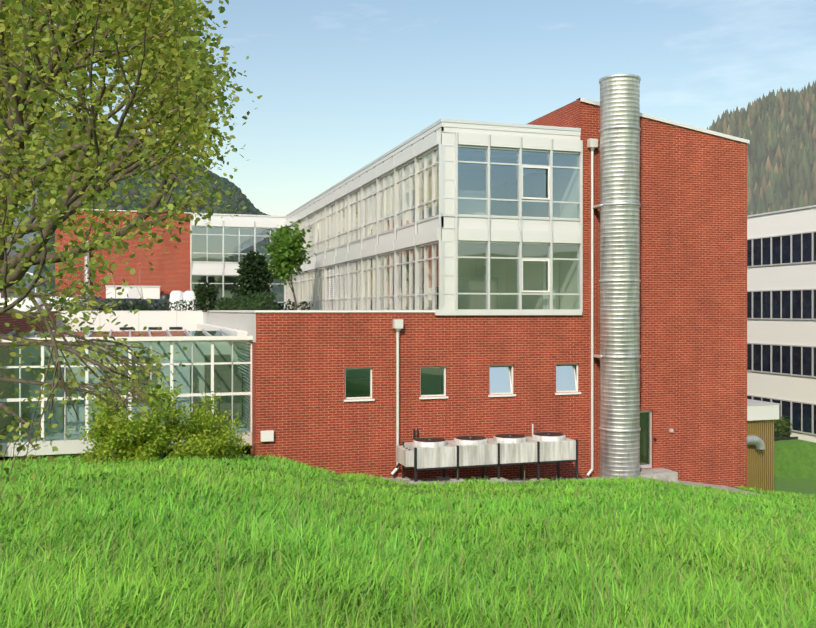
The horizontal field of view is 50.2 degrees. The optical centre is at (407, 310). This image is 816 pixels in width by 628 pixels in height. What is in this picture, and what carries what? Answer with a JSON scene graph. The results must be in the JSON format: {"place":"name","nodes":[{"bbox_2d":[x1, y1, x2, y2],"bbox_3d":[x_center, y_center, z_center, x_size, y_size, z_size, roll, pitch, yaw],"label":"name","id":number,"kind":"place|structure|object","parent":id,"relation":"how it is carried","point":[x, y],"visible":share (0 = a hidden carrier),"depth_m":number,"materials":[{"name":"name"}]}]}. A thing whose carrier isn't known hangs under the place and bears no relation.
{"place":"outdoors","nodes":[
{"label":"outdoors","id":0,"kind":"place"},
{"bbox_2d":[0,0,262,505],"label":"tree","id":1,"kind":"object","parent":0,"point":[190,61],"depth_m":11.51,"materials":[{"name":"green plant"}]},
{"bbox_2d":[0,447,815,627],"bbox_3d":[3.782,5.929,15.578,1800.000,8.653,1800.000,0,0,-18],"label":"ground","id":2,"kind":"structure","parent":0,"point":[805,486],"depth_m":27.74,"materials":[{"name":"green plant"}]},
{"bbox_2d":[0,145,273,459],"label":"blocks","id":3,"kind":"structure","parent":2,"relation":"on","point":[169,273],"depth_m":47.81,"materials":[{"name":"red brick"}]},
{"bbox_2d":[82,263,142,297],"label":"young trees","id":4,"kind":"object","parent":3,"relation":"on","point":[114,284],"visible":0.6,"depth_m":49.77,"materials":[{"name":"beige plant"}]},
{"bbox_2d":[0,285,274,310],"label":"terrace furniture","id":5,"kind":"object","parent":3,"relation":"on","point":[152,293],"visible":0.31,"depth_m":51.70,"materials":[{"name":"grey metal"}]},
{"bbox_2d":[0,213,285,456],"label":"frames","id":6,"kind":"structure","parent":3,"relation":"attached to","point":[207,268],"depth_m":28.28,"materials":[{"name":"silver metal"}]},
{"bbox_2d":[0,227,283,442],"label":"glass","id":7,"kind":"object","parent":6,"relation":"on","point":[156,333],"depth_m":28.14,"materials":[{"name":"clear glass"}]},
{"bbox_2d":[55,291,312,310],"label":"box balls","id":8,"kind":"object","parent":3,"relation":"on","point":[244,302],"visible":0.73,"depth_m":42.20,"materials":[{"name":"green plant"}]},
{"bbox_2d":[76,250,304,311],"bbox_3d":[-9.468,-1.488,38.607,12.669,3.265,21.980,0,0,-18],"label":"thuja","id":9,"kind":"object","parent":3,"relation":"on","point":[257,264],"depth_m":43.99,"materials":[{"name":"green plant"}]},
{"bbox_2d":[192,281,216,309],"bbox_3d":[-10.446,-0.703,44.657,1.310,1.620,1.272,0,0,-18],"label":"shrub","id":10,"kind":"object","parent":3,"relation":"on","point":[200,294],"visible":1,"depth_m":44.43,"materials":[{"name":"green plant"}]},
{"bbox_2d":[69,382,254,463],"bbox_3d":[-7.002,3.723,24.771,4.977,3.670,4.925,0,0,-18],"label":"shrub","id":11,"kind":"object","parent":2,"relation":"on","point":[213,444],"depth_m":23.91,"materials":[{"name":"green plant"}]},
{"bbox_2d":[197,97,749,487],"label":"building","id":12,"kind":"structure","parent":2,"relation":"on","point":[693,288],"depth_m":31.18,"materials":[{"name":"brick"}]},
{"bbox_2d":[260,219,316,309],"bbox_3d":[-6.581,-2.388,46.115,3.526,4.898,2.750,0,0,-18],"label":"terrace tree","id":13,"kind":"object","parent":12,"relation":"on","point":[286,242],"depth_m":45.89,"materials":[{"name":"green plant"}]},
{"bbox_2d":[260,118,672,468],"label":"frames","id":14,"kind":"structure","parent":12,"relation":"on","point":[448,228],"depth_m":30.83,"materials":[{"name":"white paint"}]},
{"bbox_2d":[286,147,648,464],"bbox_3d":[-1.301,0.020,45.224,11.460,11.270,31.600,0,0,-18],"label":"glass","id":15,"kind":"object","parent":14,"relation":"on","point":[500,379],"visible":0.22,"depth_m":30.95,"materials":[{"name":"clear glass"}]},
{"bbox_2d":[391,138,597,476],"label":"downpipes","id":16,"kind":"object","parent":12,"relation":"attached to","point":[592,144],"visible":0.96,"depth_m":31.00,"materials":[{"name":"silver metal"}]},
{"bbox_2d":[395,424,580,482],"bbox_3d":[2.656,5.055,28.891,6.130,2.200,1.968,0,0,-18],"label":"condenser","id":17,"kind":"object","parent":2,"relation":"on","point":[458,452],"visible":0.96,"depth_m":28.21,"materials":[{"name":"grey metal"}]},
{"bbox_2d":[593,74,640,477],"bbox_3d":[7.463,-0.955,30.688,1.500,14.420,1.430,0,0,-18],"label":"chimney","id":18,"kind":"object","parent":2,"relation":"on","point":[619,206],"visible":0.96,"depth_m":30.10,"materials":[{"name":"metal"}]},
{"bbox_2d":[746,399,779,491],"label":"shed","id":19,"kind":"structure","parent":2,"relation":"on","point":[762,416],"depth_m":33.60,"materials":[{"name":"wood"}]},
{"bbox_2d":[747,205,815,442],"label":"block","id":20,"kind":"structure","parent":2,"relation":"on","point":[792,333],"depth_m":52.26,"materials":[{"name":"white paint"}]},
{"bbox_2d":[747,234,815,432],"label":"glass","id":21,"kind":"object","parent":20,"relation":"on","point":[768,307],"depth_m":52.38,"materials":[{"name":"glass"}]},
{"bbox_2d":[774,420,815,478],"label":"lawn","id":22,"kind":"structure","parent":2,"relation":"on","point":[794,457],"depth_m":49.44,"materials":[{"name":"green plant"}]},
{"bbox_2d":[774,415,791,437],"bbox_3d":[17.741,6.915,49.947,17.830,1.710,1.630,0,0,-24],"label":"hedge","id":23,"kind":"object","parent":22,"relation":"on","point":[782,419],"depth_m":51.52,"materials":[{"name":"green plant"}]},
{"bbox_2d":[45,0,815,215],"label":"sky","id":24,"kind":"structure","parent":0,"point":[342,84],"materials":[{"name":"blue"}]},
{"bbox_3d":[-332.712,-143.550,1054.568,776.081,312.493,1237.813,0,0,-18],"label":"hill","id":25,"kind":"structure","parent":0,"visible":0},
{"bbox_2d":[27,113,283,309],"bbox_3d":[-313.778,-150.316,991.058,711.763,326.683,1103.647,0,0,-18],"label":"hill forest","id":26,"kind":"object","parent":25,"relation":"on","point":[240,197],"visible":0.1,"depth_m":828.01,"materials":[{"name":"green plant"}]},
{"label":"hill","id":27,"kind":"structure","parent":0,"visible":0},
{"bbox_2d":[707,81,815,215],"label":"hill forest","id":28,"kind":"object","parent":27,"relation":"on","point":[778,130],"visible":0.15,"depth_m":367.34,"materials":[{"name":"green plant"}]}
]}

